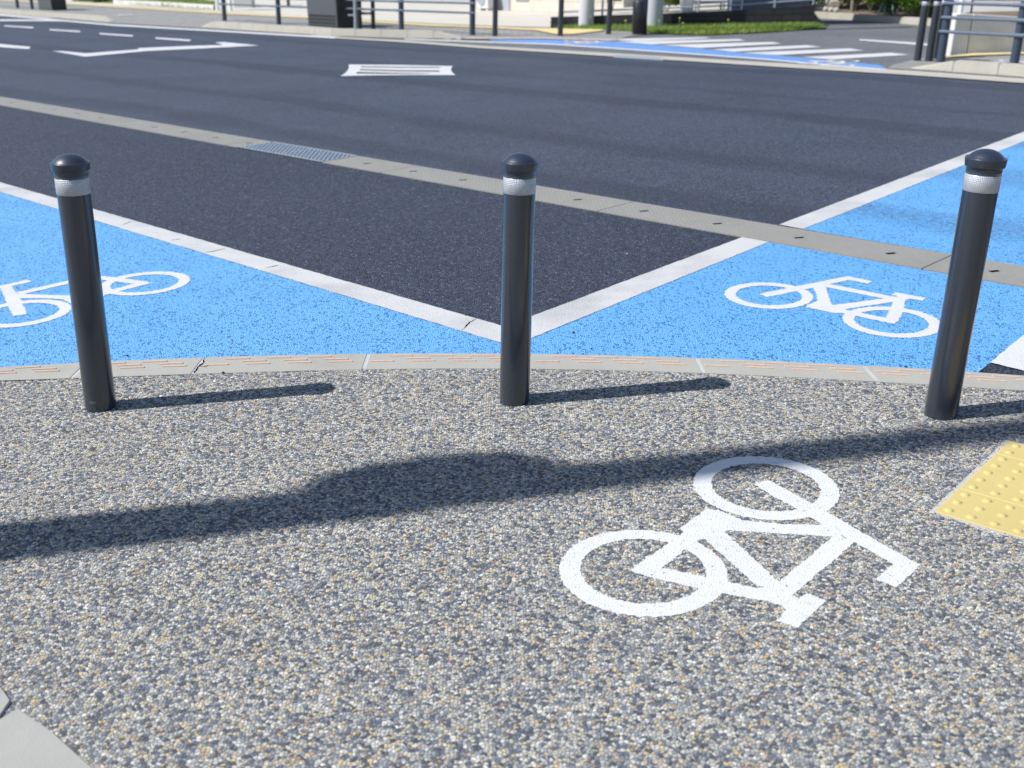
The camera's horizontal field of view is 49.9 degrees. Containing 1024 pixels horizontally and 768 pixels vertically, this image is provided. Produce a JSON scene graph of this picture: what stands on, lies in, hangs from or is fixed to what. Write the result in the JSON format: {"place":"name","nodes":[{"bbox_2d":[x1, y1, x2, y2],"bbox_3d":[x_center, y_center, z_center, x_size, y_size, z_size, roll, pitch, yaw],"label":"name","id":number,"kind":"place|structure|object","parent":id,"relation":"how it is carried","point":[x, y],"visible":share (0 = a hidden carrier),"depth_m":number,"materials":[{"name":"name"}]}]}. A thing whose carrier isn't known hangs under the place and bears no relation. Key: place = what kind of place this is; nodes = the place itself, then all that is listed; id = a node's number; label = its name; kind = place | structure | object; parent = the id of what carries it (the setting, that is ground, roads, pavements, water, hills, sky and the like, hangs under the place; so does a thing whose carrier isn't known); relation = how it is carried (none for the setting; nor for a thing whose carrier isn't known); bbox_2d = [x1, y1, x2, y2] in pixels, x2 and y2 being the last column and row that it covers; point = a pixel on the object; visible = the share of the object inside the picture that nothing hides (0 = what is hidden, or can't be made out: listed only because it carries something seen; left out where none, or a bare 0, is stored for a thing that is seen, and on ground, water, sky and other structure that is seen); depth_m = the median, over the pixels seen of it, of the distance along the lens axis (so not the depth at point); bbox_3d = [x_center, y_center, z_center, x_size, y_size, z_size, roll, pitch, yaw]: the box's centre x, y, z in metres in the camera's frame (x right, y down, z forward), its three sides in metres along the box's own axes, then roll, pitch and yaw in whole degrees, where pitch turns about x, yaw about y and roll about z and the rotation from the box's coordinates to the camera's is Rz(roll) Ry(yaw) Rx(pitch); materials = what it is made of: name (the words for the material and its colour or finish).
{"place":"outdoors","nodes":[
{"label":"outdoors","id":0,"kind":"place"},
{"bbox_2d":[72,0,215,9],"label":"verge grass","id":1,"kind":"structure","parent":0,"point":[199,1],"depth_m":41.95,"materials":[{"name":"plant"}]},
{"bbox_2d":[113,0,162,5],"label":"verge edging","id":2,"kind":"object","parent":1,"relation":"on","point":[134,2],"visible":0.62,"depth_m":40.84,"materials":[{"name":"grey concrete"}]},
{"bbox_2d":[162,2,215,9],"bbox_3d":[-10.926,-12.790,37.264,0.180,0.170,4.696,-15,25,-33],"label":"verge edging","id":3,"kind":"object","parent":1,"relation":"on","point":[191,5],"visible":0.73,"depth_m":36.98,"materials":[{"name":"grey concrete"}]},
{"bbox_2d":[66,0,557,26],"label":"forecourt","id":4,"kind":"structure","parent":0,"point":[520,18],"depth_m":31.10,"materials":[{"name":"concrete"}]},
{"bbox_2d":[477,0,492,10],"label":"air conditioner unit","id":5,"kind":"object","parent":4,"relation":"on","point":[486,5],"visible":0.94,"depth_m":31.73,"materials":[{"name":"white plastic"}]},
{"bbox_2d":[478,0,811,12],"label":"beige building","id":6,"kind":"structure","parent":4,"relation":"on","point":[548,6],"depth_m":30.08,"materials":[{"name":"metal"}]},
{"bbox_2d":[0,0,649,39],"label":"pavement","id":7,"kind":"structure","parent":0,"point":[138,16],"depth_m":28.39,"materials":[{"name":"concrete"}]},
{"bbox_2d":[38,0,66,10],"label":"control cabinet","id":8,"kind":"object","parent":7,"relation":"on","point":[52,5],"visible":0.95,"depth_m":37.05,"materials":[{"name":"metal"}]},
{"bbox_2d":[3,0,532,29],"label":"tactile path","id":9,"kind":"structure","parent":7,"relation":"on","point":[288,16],"depth_m":30.87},
{"bbox_2d":[298,27,319,35],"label":"kerb block","id":10,"kind":"structure","parent":7,"relation":"on","point":[306,30],"depth_m":22.91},
{"bbox_2d":[315,28,336,36],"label":"kerb block","id":11,"kind":"structure","parent":7,"relation":"on","point":[323,31],"depth_m":22.48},
{"bbox_2d":[307,0,357,28],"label":"control cabinet","id":12,"kind":"object","parent":7,"relation":"on","point":[328,13],"visible":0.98,"depth_m":24.69,"materials":[{"name":"metal"}]},
{"bbox_2d":[332,28,355,36],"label":"kerb block","id":13,"kind":"structure","parent":7,"relation":"on","point":[338,32],"depth_m":22.12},
{"bbox_2d":[219,0,475,34],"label":"railing","id":14,"kind":"object","parent":7,"relation":"on","point":[400,10],"visible":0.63,"depth_m":23.22,"materials":[{"name":"metal"}]},
{"bbox_2d":[357,1,374,28],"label":"metal stand","id":15,"kind":"object","parent":7,"relation":"on","point":[361,13],"visible":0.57,"depth_m":24.15,"materials":[{"name":"black paint"}]},
{"bbox_2d":[355,29,383,37],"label":"kerb block","id":16,"kind":"structure","parent":7,"relation":"on","point":[376,33],"depth_m":21.82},
{"bbox_2d":[381,29,407,36],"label":"kerb block","id":17,"kind":"structure","parent":7,"relation":"on","point":[393,33],"depth_m":21.53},
{"bbox_2d":[407,30,435,38],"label":"kerb block","id":18,"kind":"structure","parent":7,"relation":"on","point":[423,34],"depth_m":21.24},
{"bbox_2d":[434,31,463,39],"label":"kerb block","id":19,"kind":"structure","parent":7,"relation":"on","point":[440,35],"depth_m":21.00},
{"bbox_2d":[492,0,497,35],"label":"bollard","id":20,"kind":"object","parent":7,"relation":"on","point":[495,20],"visible":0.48,"depth_m":21.24,"materials":[{"name":"metal"}]},
{"bbox_2d":[463,37,614,39],"bbox_3d":[0.370,-6.457,20.566,3.435,0.001,0.515,7,23,21],"label":"kerb flush","id":21,"kind":"object","parent":7,"relation":"on","point":[532,38],"visible":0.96,"depth_m":20.54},
{"bbox_2d":[558,0,563,35],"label":"bollard","id":22,"kind":"object","parent":7,"relation":"on","point":[560,17],"visible":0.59,"depth_m":21.02,"materials":[{"name":"metal"}]},
{"bbox_2d":[529,28,602,33],"bbox_3d":[1.099,-7.196,22.406,1.533,0.001,2.216,-1,21,0],"label":"tactile patch","id":23,"kind":"object","parent":7,"relation":"on","point":[565,31],"visible":1,"depth_m":22.36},
{"bbox_2d":[606,0,612,33],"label":"bollard","id":24,"kind":"object","parent":7,"relation":"on","point":[609,16],"visible":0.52,"depth_m":21.28,"materials":[{"name":"metal"}]},
{"bbox_2d":[0,15,1023,246],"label":"carriageway","id":25,"kind":"structure","parent":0,"point":[770,145],"depth_m":11.12,"materials":[{"name":"asphalt"}]},
{"bbox_2d":[0,97,48,107],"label":"gutter block","id":26,"kind":"structure","parent":25,"relation":"on","point":[10,102],"depth_m":12.11,"materials":[{"name":"concrete"}]},
{"bbox_2d":[18,105,138,124],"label":"gutter block","id":27,"kind":"structure","parent":25,"relation":"on","point":[102,118],"depth_m":11.13,"materials":[{"name":"concrete"}]},
{"bbox_2d":[55,42,257,56],"bbox_3d":[-6.413,-6.049,19.832,3.182,0.001,1.829,-17,26,-36],"label":"turn arrow","id":28,"kind":"object","parent":25,"relation":"on","point":[226,44],"visible":1,"depth_m":19.66,"materials":[{"name":"white paint"}]},
{"bbox_2d":[0,14,334,37],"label":"edge line","id":29,"kind":"object","parent":25,"relation":"on","point":[174,27],"visible":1,"depth_m":25.76,"materials":[{"name":"white paint"}]},
{"bbox_2d":[109,120,259,144],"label":"gutter block","id":30,"kind":"structure","parent":25,"relation":"on","point":[185,132],"depth_m":9.83,"materials":[{"name":"concrete"}]},
{"bbox_2d":[225,140,271,147],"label":"gutter block","id":31,"kind":"structure","parent":25,"relation":"on","point":[236,145],"depth_m":9.19,"materials":[{"name":"concrete"}]},
{"bbox_2d":[322,156,416,172],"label":"gutter block","id":32,"kind":"structure","parent":25,"relation":"on","point":[375,165],"depth_m":8.16,"materials":[{"name":"concrete"}]},
{"bbox_2d":[341,64,454,75],"bbox_3d":[-1.563,-4.360,15.259,1.647,0.001,1.845,-1,21,0],"label":"framed marking","id":33,"kind":"object","parent":25,"relation":"on","point":[353,70],"visible":1,"depth_m":15.20,"materials":[{"name":"white paint"}]},
{"bbox_2d":[2,354,878,381],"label":"kerb mortar joints","id":34,"kind":"object","parent":25,"relation":"on","point":[696,359],"visible":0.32,"depth_m":4.05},
{"bbox_2d":[0,363,79,380],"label":"kerb block","id":35,"kind":"structure","parent":34,"relation":"on","point":[48,371],"depth_m":4.08,"materials":[{"name":"concrete"}]},
{"bbox_2d":[73,358,202,378],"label":"kerb block","id":36,"kind":"structure","parent":34,"relation":"on","point":[159,367],"depth_m":4.11,"materials":[{"name":"concrete"}]},
{"bbox_2d":[195,354,366,373],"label":"kerb block","id":37,"kind":"structure","parent":34,"relation":"on","point":[278,363],"depth_m":4.13,"materials":[{"name":"concrete"}]},
{"bbox_2d":[365,353,499,369],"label":"kerb block","id":38,"kind":"structure","parent":34,"relation":"on","point":[396,361],"depth_m":4.13,"materials":[{"name":"concrete"}]},
{"bbox_2d":[530,354,700,373],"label":"kerb block","id":39,"kind":"structure","parent":34,"relation":"on","point":[613,363],"depth_m":4.08,"materials":[{"name":"concrete"}]},
{"bbox_2d":[699,358,874,381],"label":"kerb block","id":40,"kind":"structure","parent":34,"relation":"on","point":[828,371],"depth_m":3.99,"materials":[{"name":"concrete"}]},
{"bbox_2d":[866,366,1023,390],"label":"kerb block","id":41,"kind":"structure","parent":34,"relation":"on","point":[900,375],"depth_m":3.89,"materials":[{"name":"concrete"}]},
{"bbox_2d":[381,166,633,211],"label":"gutter block","id":42,"kind":"structure","parent":25,"relation":"on","point":[590,202],"depth_m":7.23,"materials":[{"name":"concrete"}]},
{"bbox_2d":[0,105,1023,375],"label":"open asphalt strip","id":43,"kind":"object","parent":25,"relation":"on","point":[428,243],"visible":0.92,"depth_m":6.45,"materials":[{"name":"asphalt"}]},
{"bbox_2d":[0,182,500,341],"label":"lane line","id":44,"kind":"object","parent":43,"relation":"on","point":[459,321],"visible":0.84,"depth_m":5.31,"materials":[{"name":"white paint"}]},
{"bbox_2d":[0,192,1023,371],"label":"blue cycle lane","id":45,"kind":"structure","parent":43,"relation":"on","point":[216,307],"depth_m":4.65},
{"bbox_2d":[0,271,190,327],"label":"bicycle symbol","id":46,"kind":"object","parent":45,"relation":"on","point":[14,303],"visible":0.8,"depth_m":5.06,"materials":[{"name":"white paint"}]},
{"bbox_2d":[724,276,939,337],"bbox_3d":[1.452,-0.365,4.787,0.976,0.001,0.716,19,28,41],"label":"bicycle symbol","id":47,"kind":"object","parent":45,"relation":"on","point":[897,309],"visible":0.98,"depth_m":4.74,"materials":[{"name":"white paint"}]},
{"bbox_2d":[531,237,766,337],"bbox_3d":[0.611,-0.469,5.090,0.184,0.001,2.108,16,27,37],"label":"lane line","id":48,"kind":"object","parent":43,"relation":"on","point":[556,317],"visible":0.86,"depth_m":5.03,"materials":[{"name":"white paint"}]},
{"bbox_2d":[991,335,1023,369],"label":"crossing bar","id":49,"kind":"object","parent":43,"relation":"on","point":[1012,355],"visible":1,"depth_m":4.09,"materials":[{"name":"white paint"}]},
{"bbox_2d":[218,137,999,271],"bbox_3d":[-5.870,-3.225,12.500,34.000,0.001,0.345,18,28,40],"label":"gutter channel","id":50,"kind":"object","parent":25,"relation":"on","point":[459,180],"visible":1,"depth_m":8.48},
{"bbox_2d":[239,141,357,161],"bbox_3d":[-1.718,-1.854,8.766,1.136,0.006,0.358,18,28,40],"label":"drain grate","id":51,"kind":"object","parent":50,"relation":"on","point":[280,150],"visible":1,"depth_m":8.73,"materials":[{"name":"metal"}]},
{"bbox_2d":[614,55,662,59],"bbox_3d":[1.889,-4.895,16.498,1.172,0.011,0.309,19,29,41],"label":"drain grate","id":52,"kind":"object","parent":25,"relation":"on","point":[638,57],"visible":1,"depth_m":16.42,"materials":[{"name":"metal"}]},
{"bbox_2d":[598,202,950,268],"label":"gutter block","id":53,"kind":"structure","parent":25,"relation":"on","point":[916,258],"depth_m":5.90,"materials":[{"name":"concrete"}]},
{"bbox_2d":[780,132,1023,228],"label":"lane line","id":54,"kind":"object","parent":25,"relation":"on","point":[831,211],"visible":0.92,"depth_m":7.01,"materials":[{"name":"white paint"}]},
{"bbox_2d":[805,141,1023,265],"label":"blue cycle crossing","id":55,"kind":"object","parent":25,"relation":"on","point":[923,215],"visible":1,"depth_m":6.26,"materials":[{"name":"asphalt"}]},
{"bbox_2d":[923,256,1023,287],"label":"gutter block","id":56,"kind":"structure","parent":25,"relation":"on","point":[1011,274],"depth_m":5.18,"materials":[{"name":"concrete"}]},
{"bbox_2d":[189,0,837,27],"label":"ground","id":57,"kind":"structure","parent":0,"point":[826,1],"depth_m":36.56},
{"bbox_2d":[578,0,594,25],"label":"utility pole","id":58,"kind":"object","parent":57,"relation":"on","point":[586,9],"depth_m":23.30,"materials":[{"name":"concrete"}]},
{"bbox_2d":[632,0,647,34],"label":"steel pole","id":59,"kind":"object","parent":57,"relation":"on","point":[639,17],"visible":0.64,"depth_m":21.11,"materials":[{"name":"metal"}]},
{"bbox_2d":[554,3,728,16],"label":"terrace","id":60,"kind":"structure","parent":0,"point":[678,10],"depth_m":25.30,"materials":[{"name":"concrete"}]},
{"bbox_2d":[680,0,694,11],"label":"plant tub","id":61,"kind":"object","parent":60,"relation":"on","point":[686,3],"visible":0.75,"depth_m":23.86,"materials":[{"name":"white metal"}]},
{"bbox_2d":[727,0,808,10],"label":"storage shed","id":62,"kind":"structure","parent":60,"relation":"on","point":[729,8],"depth_m":23.37,"materials":[{"name":"metal"}]},
{"bbox_2d":[335,18,990,75],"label":"side road","id":63,"kind":"structure","parent":0,"point":[839,34],"depth_m":19.18,"materials":[{"name":"asphalt"}]},
{"bbox_2d":[404,38,883,69],"bbox_3d":[1.594,-5.424,17.868,0.886,0.001,10.317,-19,28,-39],"label":"edge line","id":64,"kind":"object","parent":63,"relation":"on","point":[639,50],"visible":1,"depth_m":17.66,"materials":[{"name":"white paint"}]},
{"bbox_2d":[616,37,706,40],"bbox_3d":[2.679,-6.259,19.988,1.874,0.001,0.684,-1,21,0],"label":"crossing bar","id":65,"kind":"object","parent":63,"relation":"on","point":[640,39],"visible":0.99,"depth_m":20.05,"materials":[{"name":"white paint"}]},
{"bbox_2d":[335,37,1023,82],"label":"gutter","id":66,"kind":"object","parent":63,"relation":"on","point":[961,76],"visible":1,"depth_m":15.09,"materials":[{"name":"concrete"}]},
{"bbox_2d":[616,39,744,43],"bbox_3d":[3.000,-6.002,19.309,2.230,0.001,0.832,-2,21,-4],"label":"crossing bar","id":67,"kind":"object","parent":63,"relation":"on","point":[673,41],"visible":1,"depth_m":19.41,"materials":[{"name":"white paint"}]},
{"bbox_2d":[491,39,886,68],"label":"blue lane","id":68,"kind":"structure","parent":63,"relation":"on","point":[626,45],"depth_m":17.85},
{"bbox_2d":[669,42,780,47],"bbox_3d":[3.580,-5.675,18.437,1.972,0.001,0.892,-4,21,-8],"label":"crossing bar","id":69,"kind":"object","parent":63,"relation":"on","point":[719,45],"visible":1,"depth_m":18.53,"materials":[{"name":"white paint"}]},
{"bbox_2d":[714,45,817,51],"bbox_3d":[4.135,-5.404,17.712,1.748,0.001,0.579,-9,23,-21],"label":"crossing bar","id":70,"kind":"object","parent":63,"relation":"on","point":[766,48],"visible":1,"depth_m":17.69,"materials":[{"name":"white paint"}]},
{"bbox_2d":[748,48,862,54],"bbox_3d":[4.520,-5.104,16.920,1.904,0.001,0.613,-7,22,-15],"label":"crossing bar","id":71,"kind":"object","parent":63,"relation":"on","point":[804,51],"visible":1,"depth_m":16.95,"materials":[{"name":"white paint"}]},
{"bbox_2d":[827,12,856,19],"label":"kerb block","id":72,"kind":"structure","parent":63,"relation":"on","point":[841,16],"depth_m":25.28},
{"bbox_2d":[808,53,906,58],"bbox_3d":[5.058,-4.797,16.104,1.548,0.001,0.525,-8,22,-18],"label":"crossing bar","id":73,"kind":"object","parent":63,"relation":"on","point":[857,56],"visible":1,"depth_m":16.12,"materials":[{"name":"white paint"}]},
{"bbox_2d":[853,14,877,21],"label":"kerb block","id":74,"kind":"structure","parent":63,"relation":"on","point":[866,17],"depth_m":24.57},
{"bbox_2d":[876,15,904,23],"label":"kerb block","id":75,"kind":"structure","parent":63,"relation":"on","point":[889,19],"depth_m":23.79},
{"bbox_2d":[901,17,930,25],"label":"kerb block","id":76,"kind":"structure","parent":63,"relation":"on","point":[911,20],"depth_m":23.16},
{"bbox_2d":[966,11,1018,16],"bbox_3d":[8.809,-5.884,18.095,3.082,0.550,5.943,16,27,37],"label":"soil fill","id":77,"kind":"object","parent":63,"relation":"on","point":[1007,13],"visible":0.29,"depth_m":17.76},
{"bbox_2d":[953,0,1021,12],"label":"retaining wall","id":78,"kind":"structure","parent":77,"relation":"on","point":[966,8],"depth_m":19.99,"materials":[{"name":"concrete"}]},
{"bbox_2d":[555,20,828,34],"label":"verge grass","id":79,"kind":"structure","parent":0,"point":[714,29],"depth_m":21.96,"materials":[{"name":"plant"}]},
{"bbox_2d":[647,0,663,26],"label":"utility pole","id":80,"kind":"object","parent":79,"relation":"on","point":[655,11],"depth_m":22.75,"materials":[{"name":"concrete"}]},
{"bbox_2d":[550,4,815,27],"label":"block wall","id":81,"kind":"structure","parent":79,"relation":"on","point":[799,13],"depth_m":23.16,"materials":[{"name":"concrete"}]},
{"bbox_2d":[558,0,814,14],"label":"terrace rail","id":82,"kind":"object","parent":81,"relation":"on","point":[699,6],"visible":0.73,"depth_m":23.24,"materials":[{"name":"metal"}]},
{"bbox_2d":[815,0,931,17],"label":"soil bank","id":83,"kind":"structure","parent":0,"point":[862,8],"depth_m":25.95,"materials":[{"name":"soil"}]},
{"bbox_2d":[898,0,933,16],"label":"shrub","id":84,"kind":"object","parent":83,"relation":"on","point":[918,5],"visible":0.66,"depth_m":23.46,"materials":[{"name":"green plant"}]},
{"bbox_2d":[889,54,1023,76],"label":"pavement","id":85,"kind":"structure","parent":0,"point":[922,62],"depth_m":15.04,"materials":[{"name":"concrete"}]},
{"bbox_2d":[913,0,929,60],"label":"bollard","id":86,"kind":"object","parent":85,"relation":"on","point":[921,30],"visible":0.86,"depth_m":15.01,"materials":[{"name":"metal"}]},
{"bbox_2d":[925,0,941,60],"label":"bollard","id":87,"kind":"object","parent":85,"relation":"on","point":[937,4],"visible":0.9,"depth_m":14.91,"materials":[{"name":"metal"}]},
{"bbox_2d":[912,60,956,72],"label":"kerb block","id":88,"kind":"structure","parent":85,"relation":"on","point":[946,66],"depth_m":13.89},
{"bbox_2d":[933,0,944,58],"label":"bollard","id":89,"kind":"object","parent":85,"relation":"on","point":[938,33],"visible":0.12,"depth_m":15.29,"materials":[{"name":"metal"}]},
{"bbox_2d":[946,13,971,55],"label":"concrete wall","id":90,"kind":"structure","parent":85,"relation":"on","point":[957,44],"depth_m":15.90,"materials":[{"name":"concrete"}]},
{"bbox_2d":[952,60,1001,75],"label":"kerb block","id":91,"kind":"structure","parent":85,"relation":"on","point":[983,67],"depth_m":13.52,"materials":[{"name":"concrete"}]},
{"bbox_2d":[936,0,1023,63],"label":"railing","id":92,"kind":"object","parent":85,"relation":"on","point":[945,31],"visible":0.86,"depth_m":14.25,"materials":[{"name":"metal"}]},
{"bbox_2d":[945,52,1023,57],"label":"tactile path","id":93,"kind":"structure","parent":85,"relation":"on","point":[969,54],"depth_m":15.78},
{"bbox_2d":[966,14,1023,53],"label":"concrete wall","id":94,"kind":"structure","parent":85,"relation":"on","point":[985,44],"depth_m":15.98,"materials":[{"name":"concrete"}]},
{"bbox_2d":[998,63,1023,77],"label":"kerb block","id":95,"kind":"structure","parent":85,"relation":"on","point":[1013,69],"depth_m":13.18,"materials":[{"name":"concrete"}]},
{"label":"plaza base","id":96,"kind":"structure","parent":0,"visible":0},
{"bbox_2d":[0,687,10,716],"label":"edging stone","id":97,"kind":"object","parent":96,"relation":"on","point":[5,701],"visible":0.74,"depth_m":2.25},
{"bbox_2d":[0,709,91,767],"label":"edging stone","id":98,"kind":"object","parent":96,"relation":"on","point":[26,741],"visible":1,"depth_m":2.12,"materials":[{"name":"stone"}]},
{"bbox_2d":[0,369,1023,767],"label":"plaza paving","id":99,"kind":"structure","parent":96,"relation":"on","point":[326,569],"depth_m":2.68,"materials":[{"name":"gravel"}]},
{"bbox_2d":[50,153,116,412],"bbox_3d":[-1.395,-0.308,3.606,0.119,0.886,0.119,1,22,-1],"label":"bollard","id":100,"kind":"object","parent":99,"relation":"on","point":[72,186],"visible":0.98,"depth_m":3.55,"materials":[{"name":"metal"}]},
{"bbox_2d":[499,153,538,406],"bbox_3d":[0.017,-0.311,3.608,0.119,0.886,0.119,1,22,-1],"label":"bollard","id":101,"kind":"object","parent":99,"relation":"on","point":[519,181],"visible":0.95,"depth_m":3.55,"materials":[{"name":"metal"}]},
{"bbox_2d":[924,149,1007,420],"bbox_3d":[1.406,-0.287,3.436,0.119,0.886,0.119,1,22,-1],"label":"bollard","id":102,"kind":"object","parent":99,"relation":"on","point":[980,189],"visible":0.99,"depth_m":3.38,"materials":[{"name":"metal"}]},
{"bbox_2d":[559,456,919,627],"bbox_3d":[0.633,0.412,2.819,0.714,0.001,1.012,17,27,39],"label":"bicycle symbol","id":103,"kind":"object","parent":96,"relation":"on","point":[796,608],"visible":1,"depth_m":2.78,"materials":[{"name":"white paint"}]},
{"bbox_2d":[929,440,1023,540],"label":"mortar bed","id":104,"kind":"object","parent":96,"relation":"on","point":[940,503],"visible":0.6,"depth_m":3.04,"materials":[{"name":"concrete"}]},
{"bbox_2d":[934,488,1023,538],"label":"tactile tile","id":105,"kind":"object","parent":104,"relation":"on","point":[987,512],"visible":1,"depth_m":2.96,"materials":[{"name":"tile"}]},
{"bbox_2d":[960,454,1023,506],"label":"tactile tile","id":106,"kind":"object","parent":104,"relation":"on","point":[998,477],"visible":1,"depth_m":3.12,"materials":[{"name":"tile"}]},
{"bbox_2d":[996,441,1023,460],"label":"tactile tile","id":107,"kind":"object","parent":104,"relation":"on","point":[1010,449],"visible":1,"depth_m":3.31,"materials":[{"name":"tile"}]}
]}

